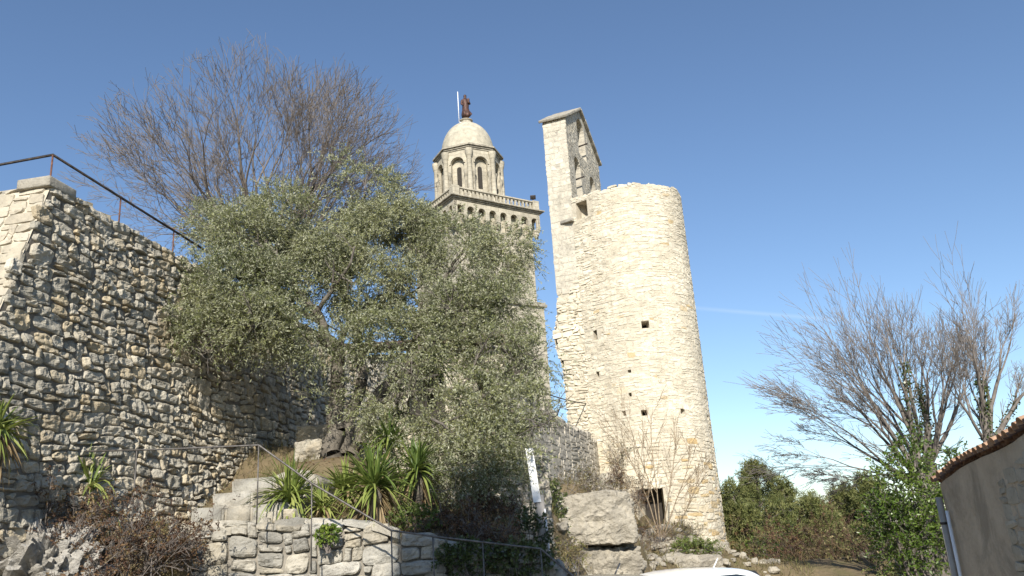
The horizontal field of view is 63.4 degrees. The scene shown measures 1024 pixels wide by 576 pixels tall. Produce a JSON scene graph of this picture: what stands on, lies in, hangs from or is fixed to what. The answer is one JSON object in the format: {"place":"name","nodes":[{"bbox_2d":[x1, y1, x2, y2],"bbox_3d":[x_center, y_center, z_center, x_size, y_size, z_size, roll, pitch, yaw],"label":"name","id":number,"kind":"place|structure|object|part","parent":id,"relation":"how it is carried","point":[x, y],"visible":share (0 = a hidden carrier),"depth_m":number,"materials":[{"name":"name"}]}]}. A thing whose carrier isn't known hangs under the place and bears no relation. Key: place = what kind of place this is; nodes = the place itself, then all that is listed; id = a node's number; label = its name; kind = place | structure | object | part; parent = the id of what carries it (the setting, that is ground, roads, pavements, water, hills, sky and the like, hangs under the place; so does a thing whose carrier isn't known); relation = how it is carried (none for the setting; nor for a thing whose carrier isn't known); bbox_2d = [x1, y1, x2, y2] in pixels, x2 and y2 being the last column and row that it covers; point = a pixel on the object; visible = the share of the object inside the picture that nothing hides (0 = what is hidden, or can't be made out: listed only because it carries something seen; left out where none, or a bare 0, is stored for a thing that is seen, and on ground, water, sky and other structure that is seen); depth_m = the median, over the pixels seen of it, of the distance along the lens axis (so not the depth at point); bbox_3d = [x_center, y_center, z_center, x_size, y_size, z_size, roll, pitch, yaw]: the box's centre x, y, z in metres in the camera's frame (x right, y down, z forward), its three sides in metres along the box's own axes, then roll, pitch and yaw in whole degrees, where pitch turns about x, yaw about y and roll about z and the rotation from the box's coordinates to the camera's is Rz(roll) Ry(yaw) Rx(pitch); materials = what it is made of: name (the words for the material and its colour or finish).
{"place":"outdoors","nodes":[
{"label":"outdoors","id":0,"kind":"place"},
{"bbox_2d":[102,548,192,575],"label":"earth bank","id":1,"kind":"structure","parent":0,"point":[181,573],"depth_m":10.18,"materials":[{"name":"soil"}]},
{"bbox_2d":[75,440,122,531],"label":"yucca plant","id":2,"kind":"object","parent":1,"relation":"on","point":[90,480],"visible":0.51,"depth_m":10.80,"materials":[{"name":"green plant"}]},
{"bbox_2d":[46,479,239,575],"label":"dry bush","id":3,"kind":"object","parent":1,"relation":"on","point":[137,537],"visible":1,"depth_m":9.69,"materials":[{"name":"brown plant"}]},
{"bbox_2d":[117,506,209,575],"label":"dry bush","id":4,"kind":"object","parent":1,"relation":"on","point":[175,559],"visible":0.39,"depth_m":10.04,"materials":[{"name":"brown plant"}]},
{"bbox_2d":[97,439,916,575],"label":"hillside","id":5,"kind":"structure","parent":0,"point":[829,567],"depth_m":16.83,"materials":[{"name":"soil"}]},
{"bbox_2d":[0,175,385,575],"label":"retaining wall","id":6,"kind":"structure","parent":5,"relation":"on","point":[86,288],"depth_m":11.83,"materials":[{"name":"grey stone"}]},
{"bbox_2d":[0,392,44,489],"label":"yucca plant","id":7,"kind":"object","parent":6,"relation":"on","point":[5,429],"visible":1,"depth_m":9.28,"materials":[{"name":"green plant"}]},
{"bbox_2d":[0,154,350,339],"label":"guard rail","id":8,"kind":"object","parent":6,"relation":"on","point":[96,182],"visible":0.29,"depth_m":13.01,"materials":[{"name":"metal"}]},
{"bbox_2d":[169,474,334,529],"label":"stone steps","id":9,"kind":"structure","parent":5,"relation":"on","point":[236,511],"depth_m":11.48,"materials":[{"name":"white stone"}]},
{"bbox_2d":[263,508,301,522],"bbox_3d":[-3.050,3.070,11.056,0.502,0.241,0.372,-4,-17,0],"label":"boulder","id":10,"kind":"object","parent":5,"relation":"on","point":[273,515],"visible":0.38,"depth_m":10.91,"materials":[{"name":"grey stone"}]},
{"bbox_2d":[243,448,335,520],"bbox_3d":[-3.084,3.072,11.304,1.428,1.854,1.456,-4,-17,0],"label":"yucca plant","id":11,"kind":"object","parent":5,"relation":"on","point":[290,492],"visible":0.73,"depth_m":11.34,"materials":[{"name":"green plant"}]},
{"bbox_2d":[274,470,310,477],"bbox_3d":[-3.357,3.059,12.720,0.622,0.548,0.555,-4,-17,0],"label":"boulder","id":12,"kind":"object","parent":5,"relation":"on","point":[306,472],"visible":0.04,"depth_m":12.58,"materials":[{"name":"grey stone"}]},
{"bbox_2d":[294,439,326,461],"bbox_3d":[-3.599,2.954,14.757,0.573,0.492,0.536,-4,-17,0],"label":"boulder","id":13,"kind":"object","parent":5,"relation":"on","point":[307,448],"visible":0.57,"depth_m":14.57,"materials":[{"name":"grey stone"}]},
{"bbox_2d":[300,478,348,518],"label":"yucca plant","id":14,"kind":"object","parent":5,"relation":"on","point":[319,506],"visible":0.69,"depth_m":11.24,"materials":[{"name":"green plant"}]},
{"bbox_2d":[296,424,359,446],"bbox_3d":[-3.429,2.798,15.524,1.148,0.553,0.631,-4,-17,0],"label":"boulder","id":15,"kind":"object","parent":5,"relation":"on","point":[303,433],"visible":0.3,"depth_m":15.32,"materials":[{"name":"grey stone"}]},
{"bbox_2d":[310,452,366,511],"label":"yucca plant","id":16,"kind":"object","parent":5,"relation":"on","point":[335,478],"visible":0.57,"depth_m":11.86,"materials":[{"name":"green plant"}]},
{"bbox_2d":[205,457,521,550],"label":"fallen leaves","id":17,"kind":"object","parent":5,"relation":"on","point":[345,508],"visible":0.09,"depth_m":12.93,"materials":[{"name":"brown plant"}]},
{"bbox_2d":[158,140,579,519],"bbox_3d":[-2.818,0.426,14.686,7.826,7.748,4.857,-4,-17,0],"label":"olive tree","id":18,"kind":"object","parent":5,"relation":"on","point":[342,260],"visible":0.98,"depth_m":14.21,"materials":[{"name":"green plant"}]},
{"bbox_2d":[324,439,424,530],"bbox_3d":[-1.825,2.987,11.128,1.524,1.955,1.480,-14,-20,29],"label":"yucca plant","id":19,"kind":"object","parent":5,"relation":"on","point":[374,483],"visible":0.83,"depth_m":11.17,"materials":[{"name":"green plant"}]},
{"bbox_2d":[350,409,422,486],"bbox_3d":[-1.896,2.601,13.028,1.107,1.440,1.242,-17,-22,37],"label":"yucca plant","id":20,"kind":"object","parent":5,"relation":"on","point":[387,433],"visible":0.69,"depth_m":13.02,"materials":[{"name":"green plant"}]},
{"bbox_2d":[385,500,442,534],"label":"bank weed","id":21,"kind":"object","parent":5,"relation":"on","point":[417,512],"visible":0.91,"depth_m":11.05,"materials":[{"name":"green plant"}]},
{"bbox_2d":[386,435,452,510],"bbox_3d":[-1.404,2.754,12.018,1.226,1.386,1.249,-16,-21,33],"label":"yucca plant","id":22,"kind":"object","parent":5,"relation":"on","point":[418,459],"visible":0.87,"depth_m":11.96,"materials":[{"name":"green plant"}]},
{"bbox_2d":[344,334,505,471],"bbox_3d":[-3.318,4.906,29.488,6.601,7.605,5.082,-4,-17,0],"label":"stone annex","id":23,"kind":"object","parent":5,"relation":"on","point":[413,399],"visible":0.01,"depth_m":28.01,"materials":[{"name":"stone"}]},
{"bbox_2d":[406,341,459,408],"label":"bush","id":24,"kind":"object","parent":5,"relation":"on","point":[431,396],"visible":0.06,"depth_m":15.61,"materials":[{"name":"green plant"}]},
{"bbox_2d":[407,493,489,541],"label":"dry bush","id":25,"kind":"object","parent":5,"relation":"on","point":[446,513],"visible":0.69,"depth_m":11.17,"materials":[{"name":"brown plant"}]},
{"bbox_2d":[383,498,522,543],"bbox_3d":[-0.744,3.424,11.107,1.925,1.221,1.195,-9,-18,17],"label":"dry bush","id":26,"kind":"object","parent":5,"relation":"on","point":[464,527],"visible":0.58,"depth_m":11.05,"materials":[{"name":"brown plant"}]},
{"bbox_2d":[450,483,522,522],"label":"dry bush","id":27,"kind":"object","parent":5,"relation":"on","point":[497,506],"visible":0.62,"depth_m":12.30,"materials":[{"name":"brown plant"}]},
{"bbox_2d":[450,512,525,549],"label":"dry bush","id":28,"kind":"object","parent":5,"relation":"on","point":[511,529],"visible":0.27,"depth_m":10.77,"materials":[{"name":"brown plant"}]},
{"bbox_2d":[427,456,554,546],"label":"terrace wall","id":29,"kind":"structure","parent":5,"relation":"on","point":[545,485],"depth_m":15.08,"materials":[{"name":"grey stone"}]},
{"bbox_2d":[501,502,558,554],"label":"ivy clump","id":30,"kind":"object","parent":5,"relation":"on","point":[526,518],"visible":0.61,"depth_m":11.75,"materials":[{"name":"green plant"}]},
{"bbox_2d":[474,371,599,491],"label":"ruined wall","id":31,"kind":"structure","parent":5,"relation":"on","point":[574,448],"depth_m":26.21,"materials":[{"name":"grey stone"}]},
{"bbox_2d":[525,448,549,551],"bbox_3d":[0.423,3.574,11.886,0.296,2.529,0.183,-4,-17,0],"label":"white post","id":32,"kind":"object","parent":5,"relation":"on","point":[538,499],"visible":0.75,"depth_m":12.01,"materials":[{"name":"paint"}]},
{"bbox_2d":[551,501,562,517],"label":"bramble","id":33,"kind":"object","parent":5,"relation":"on","point":[556,509],"visible":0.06,"depth_m":17.82,"materials":[{"name":"green plant"}]},
{"bbox_2d":[528,533,590,574],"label":"dry bush","id":34,"kind":"object","parent":5,"relation":"on","point":[565,558],"visible":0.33,"depth_m":12.33,"materials":[{"name":"brown plant"}]},
{"bbox_2d":[549,477,571,532],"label":"bramble","id":35,"kind":"object","parent":5,"relation":"on","point":[556,497],"visible":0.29,"depth_m":18.69,"materials":[{"name":"green plant"}]},
{"bbox_2d":[538,107,601,437],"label":"bell gable","id":36,"kind":"structure","parent":5,"relation":"on","point":[572,160],"depth_m":35.48,"materials":[{"name":"stone"}]},
{"bbox_2d":[501,373,585,403],"bbox_3d":[0.833,3.740,28.767,0.044,1.352,10.149,-12,-19,24],"label":"overhead cable","id":37,"kind":"object","parent":36,"relation":"attached to","point":[565,399],"visible":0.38,"depth_m":31.32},
{"bbox_2d":[555,537,591,574],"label":"dry bush","id":38,"kind":"object","parent":5,"relation":"on","point":[577,548],"visible":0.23,"depth_m":16.26,"materials":[{"name":"brown plant"}]},
{"bbox_2d":[551,459,618,495],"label":"dry bush","id":39,"kind":"object","parent":5,"relation":"on","point":[592,482],"visible":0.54,"depth_m":20.37,"materials":[{"name":"brown plant"}]},
{"bbox_2d":[578,472,614,491],"bbox_3d":[2.601,6.329,25.608,1.297,1.216,1.770,-4,-17,0],"label":"ledge rock","id":40,"kind":"object","parent":5,"relation":"on","point":[602,481],"visible":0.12,"depth_m":25.15,"materials":[{"name":"beige stone"}]},
{"bbox_2d":[556,490,638,546],"bbox_3d":[1.901,5.554,19.935,1.985,1.294,1.608,-2,-17,-5],"label":"rock block","id":41,"kind":"object","parent":5,"relation":"on","point":[601,518],"visible":0.66,"depth_m":19.23,"materials":[{"name":"beige stone"}]},
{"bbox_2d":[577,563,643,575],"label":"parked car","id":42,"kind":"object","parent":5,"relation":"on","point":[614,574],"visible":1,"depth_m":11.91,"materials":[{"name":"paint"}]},
{"bbox_2d":[578,545,643,574],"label":"rock","id":43,"kind":"object","parent":5,"relation":"on","point":[605,560],"visible":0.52,"depth_m":19.24,"materials":[{"name":"beige stone"}]},
{"bbox_2d":[600,436,633,471],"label":"dry bush","id":44,"kind":"object","parent":5,"relation":"on","point":[620,455],"visible":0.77,"depth_m":29.89,"materials":[{"name":"plant"}]},
{"bbox_2d":[623,474,657,519],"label":"dry bush","id":45,"kind":"object","parent":5,"relation":"on","point":[635,503],"visible":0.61,"depth_m":28.48,"materials":[{"name":"brown plant"}]},
{"bbox_2d":[639,533,652,556],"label":"dry bush","id":46,"kind":"object","parent":5,"relation":"on","point":[646,543],"visible":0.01,"depth_m":23.11,"materials":[{"name":"brown plant"}]},
{"bbox_2d":[587,385,716,536],"bbox_3d":[4.787,5.703,27.873,4.202,5.157,1.475,-4,-17,0],"label":"bare sapling","id":47,"kind":"object","parent":5,"relation":"on","point":[697,474],"visible":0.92,"depth_m":27.71,"materials":[{"name":"brown plant"}]},
{"bbox_2d":[637,518,686,555],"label":"dry bush","id":48,"kind":"object","parent":5,"relation":"on","point":[645,528],"visible":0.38,"depth_m":26.26,"materials":[{"name":"brown plant"}]},
{"bbox_2d":[552,482,780,575],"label":"rubble","id":49,"kind":"object","parent":5,"relation":"on","point":[562,526],"visible":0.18,"depth_m":27.43,"materials":[{"name":"beige stone"}]},
{"bbox_2d":[653,520,706,539],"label":"dry bush","id":50,"kind":"object","parent":5,"relation":"on","point":[686,531],"visible":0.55,"depth_m":27.96,"materials":[{"name":"brown plant"}]},
{"bbox_2d":[668,534,724,554],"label":"green weeds","id":51,"kind":"object","parent":5,"relation":"on","point":[696,542],"visible":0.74,"depth_m":26.95,"materials":[{"name":"green plant"}]},
{"bbox_2d":[669,552,726,567],"bbox_3d":[4.827,8.907,25.449,3.538,1.508,1.679,-4,-17,0],"label":"footing rock","id":52,"kind":"object","parent":5,"relation":"on","point":[694,560],"visible":0.3,"depth_m":24.88,"materials":[{"name":"beige stone"}]},
{"bbox_2d":[640,558,759,575],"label":"parked car","id":53,"kind":"object","parent":5,"relation":"on","point":[709,571],"visible":0.99,"depth_m":13.00,"materials":[{"name":"white paint"}]},
{"bbox_3d":[3.054,4.587,12.680,2.098,0.331,0.094,4,-19,-24],"label":"side window","id":54,"kind":"part","parent":53,"relation":"part of","materials":[{"name":"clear glass"}]},
{"bbox_2d":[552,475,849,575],"bbox_3d":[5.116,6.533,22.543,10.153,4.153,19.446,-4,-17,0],"label":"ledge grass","id":55,"kind":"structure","parent":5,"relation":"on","point":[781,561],"depth_m":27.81,"materials":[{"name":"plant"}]},
{"bbox_3d":[2.665,6.091,22.562,1.245,1.146,2.348,-4,-17,0],"label":"ledge rock","id":56,"kind":"object","parent":5,"relation":"on","visible":0},
{"bbox_2d":[579,462,651,509],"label":"dry bush","id":57,"kind":"object","parent":56,"relation":"on","point":[618,478],"visible":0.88,"depth_m":22.71,"materials":[{"name":"brown plant"}]},
{"bbox_2d":[0,0,1023,523],"label":"sky","id":58,"kind":"structure","parent":0,"point":[789,134],"materials":[{"name":"blue"}]},
{"bbox_2d":[849,522,915,556],"bbox_3d":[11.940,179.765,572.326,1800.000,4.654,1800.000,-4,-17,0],"label":"ground","id":59,"kind":"structure","parent":0,"point":[886,544],"depth_m":107.01,"materials":[{"name":"soil"}]},
{"bbox_2d":[0,517,117,575],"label":"rock outcrop","id":60,"kind":"object","parent":59,"relation":"on","point":[34,554],"visible":0.71,"depth_m":9.49,"materials":[{"name":"grey stone"}]},
{"bbox_2d":[26,465,140,575],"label":"dry bush","id":61,"kind":"object","parent":60,"relation":"on","point":[89,518],"visible":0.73,"depth_m":9.97,"materials":[{"name":"brown plant"}]},
{"bbox_2d":[103,517,566,575],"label":"wall","id":62,"kind":"structure","parent":59,"relation":"on","point":[281,547],"depth_m":10.40,"materials":[{"name":"white stone"}]},
{"bbox_2d":[313,523,342,553],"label":"wall weed","id":63,"kind":"object","parent":62,"relation":"attached to","point":[324,537],"depth_m":10.23,"materials":[{"name":"green plant"}]},
{"bbox_2d":[430,533,507,575],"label":"ivy clump","id":64,"kind":"object","parent":62,"relation":"on","point":[456,550],"visible":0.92,"depth_m":10.16,"materials":[{"name":"green plant"}]},
{"bbox_2d":[490,533,557,575],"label":"ivy clump","id":65,"kind":"object","parent":62,"relation":"attached to","point":[523,569],"visible":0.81,"depth_m":10.16,"materials":[{"name":"green plant"}]},
{"bbox_2d":[560,182,726,541],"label":"round tower","id":66,"kind":"structure","parent":59,"relation":"on","point":[640,328],"depth_m":32.78,"materials":[{"name":"beige stone"}]},
{"bbox_2d":[719,475,772,557],"bbox_3d":[9.731,10.620,36.237,2.949,4.893,3.393,-4,-17,0],"label":"pine tree","id":67,"kind":"object","parent":59,"relation":"on","point":[733,505],"visible":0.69,"depth_m":35.92,"materials":[{"name":"green plant"}]},
{"bbox_2d":[734,478,765,507],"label":"pine tree","id":68,"kind":"object","parent":59,"relation":"on","point":[754,485],"visible":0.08,"depth_m":47.73,"materials":[{"name":"green plant"}]},
{"bbox_2d":[726,512,775,558],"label":"scrub bush","id":69,"kind":"object","parent":59,"relation":"on","point":[744,550],"visible":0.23,"depth_m":34.07,"materials":[{"name":"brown plant"}]},
{"bbox_2d":[730,455,804,555],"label":"pine tree","id":70,"kind":"object","parent":59,"relation":"on","point":[766,503],"visible":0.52,"depth_m":40.32,"materials":[{"name":"green plant"}]},
{"bbox_2d":[743,511,821,560],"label":"scrub bush","id":71,"kind":"object","parent":59,"relation":"on","point":[775,544],"visible":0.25,"depth_m":34.79,"materials":[{"name":"brown plant"}]},
{"bbox_2d":[733,509,838,560],"bbox_3d":[10.271,10.559,32.334,4.359,3.829,3.787,-7,-17,11],"label":"scrub bush","id":72,"kind":"object","parent":59,"relation":"on","point":[769,537],"visible":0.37,"depth_m":32.42,"materials":[{"name":"brown plant"}]},
{"bbox_2d":[760,473,813,552],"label":"pine tree","id":73,"kind":"object","parent":59,"relation":"on","point":[787,494],"visible":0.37,"depth_m":44.37,"materials":[{"name":"green plant"}]},
{"bbox_2d":[760,502,865,559],"bbox_3d":[11.411,10.774,30.803,4.256,5.317,3.598,-15,-20,33],"label":"scrub bush","id":74,"kind":"object","parent":59,"relation":"on","point":[795,538],"visible":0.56,"depth_m":31.31,"materials":[{"name":"brown plant"}]},
{"bbox_2d":[788,488,857,559],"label":"pine tree","id":75,"kind":"object","parent":59,"relation":"on","point":[811,502],"visible":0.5,"depth_m":41.60,"materials":[{"name":"green plant"}]},
{"bbox_2d":[776,492,869,557],"bbox_3d":[13.785,11.403,35.406,4.705,5.672,4.124,-4,-17,0],"label":"scrub bush","id":76,"kind":"object","parent":59,"relation":"on","point":[822,532],"visible":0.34,"depth_m":35.71,"materials":[{"name":"brown plant"}]},
{"bbox_2d":[723,245,938,575],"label":"spreading bare tree","id":77,"kind":"object","parent":59,"relation":"on","point":[873,407],"visible":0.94,"depth_m":24.88,"materials":[{"name":"grey plant"}]},
{"bbox_2d":[787,519,884,561],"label":"scrub bush","id":78,"kind":"object","parent":59,"relation":"on","point":[823,549],"visible":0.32,"depth_m":30.11,"materials":[{"name":"brown plant"}]},
{"bbox_2d":[824,474,873,556],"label":"pine tree","id":79,"kind":"object","parent":59,"relation":"on","point":[842,498],"visible":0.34,"depth_m":45.93,"materials":[{"name":"green plant"}]},
{"bbox_2d":[812,505,914,575],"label":"scrub bush","id":80,"kind":"object","parent":59,"relation":"on","point":[853,546],"visible":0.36,"depth_m":29.11,"materials":[{"name":"brown plant"}]},
{"bbox_2d":[842,470,903,555],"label":"pine tree","id":81,"kind":"object","parent":59,"relation":"on","point":[863,486],"visible":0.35,"depth_m":43.95,"materials":[{"name":"green plant"}]},
{"bbox_2d":[861,553,918,575],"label":"scrub bush","id":82,"kind":"object","parent":59,"relation":"on","point":[897,572],"visible":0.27,"depth_m":25.40,"materials":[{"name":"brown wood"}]},
{"bbox_2d":[864,552,917,575],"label":"scrub bush","id":83,"kind":"object","parent":59,"relation":"on","point":[883,569],"visible":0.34,"depth_m":27.05,"materials":[{"name":"green plant"}]},
{"bbox_2d":[851,419,949,575],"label":"laurel bush","id":84,"kind":"object","parent":59,"relation":"on","point":[893,505],"visible":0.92,"depth_m":20.32,"materials":[{"name":"green plant"}]},
{"bbox_2d":[801,277,1011,575],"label":"ivy clad tree","id":85,"kind":"object","parent":59,"relation":"on","point":[924,406],"visible":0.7,"depth_m":25.99,"materials":[{"name":"grey plant"}]},
{"bbox_2d":[923,441,967,507],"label":"laurel bush","id":86,"kind":"object","parent":59,"relation":"on","point":[947,451],"visible":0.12,"depth_m":22.35,"materials":[{"name":"green plant"}]},
{"bbox_2d":[910,223,1023,441],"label":"tall bare tree","id":87,"kind":"object","parent":59,"relation":"on","point":[984,408],"visible":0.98,"depth_m":23.82,"materials":[{"name":"grey plant"}]},
{"bbox_2d":[930,415,1023,575],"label":"village house","id":88,"kind":"structure","parent":59,"relation":"on","point":[982,487],"depth_m":8.96,"materials":[{"name":"paint"}]},
{"bbox_2d":[935,497,961,575],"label":"drainpipe","id":89,"kind":"object","parent":88,"relation":"attached to","point":[950,543],"visible":1,"depth_m":10.31,"materials":[{"name":"metal"}]},
{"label":"terrace","id":90,"kind":"structure","parent":0,"visible":0},
{"bbox_2d":[57,31,439,286],"bbox_3d":[-7.346,-2.323,23.996,10.595,9.788,10.003,-4,-17,0],"label":"bare tree","id":91,"kind":"object","parent":90,"relation":"on","point":[309,105],"visible":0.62,"depth_m":22.92,"materials":[{"name":"brown plant"}]},
{"bbox_2d":[402,118,550,408],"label":"bell tower","id":92,"kind":"structure","parent":90,"relation":"on","point":[468,166],"depth_m":59.53,"materials":[{"name":"stone"}]},
{"bbox_2d":[460,95,471,117],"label":"draped statue","id":93,"kind":"object","parent":92,"relation":"on","point":[465,103],"visible":0.98,"depth_m":63.60,"materials":[{"name":"brown metal"}]},
{"bbox_3d":[0.008,4.238,9.480,3.654,1.590,0.910,-4,-17,0],"label":"front stair","id":94,"kind":"object","parent":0,"visible":0},
{"bbox_2d":[85,444,573,575],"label":"handrail","id":95,"kind":"object","parent":94,"relation":"on","point":[386,527],"visible":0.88,"depth_m":10.02,"materials":[{"name":"metal"}]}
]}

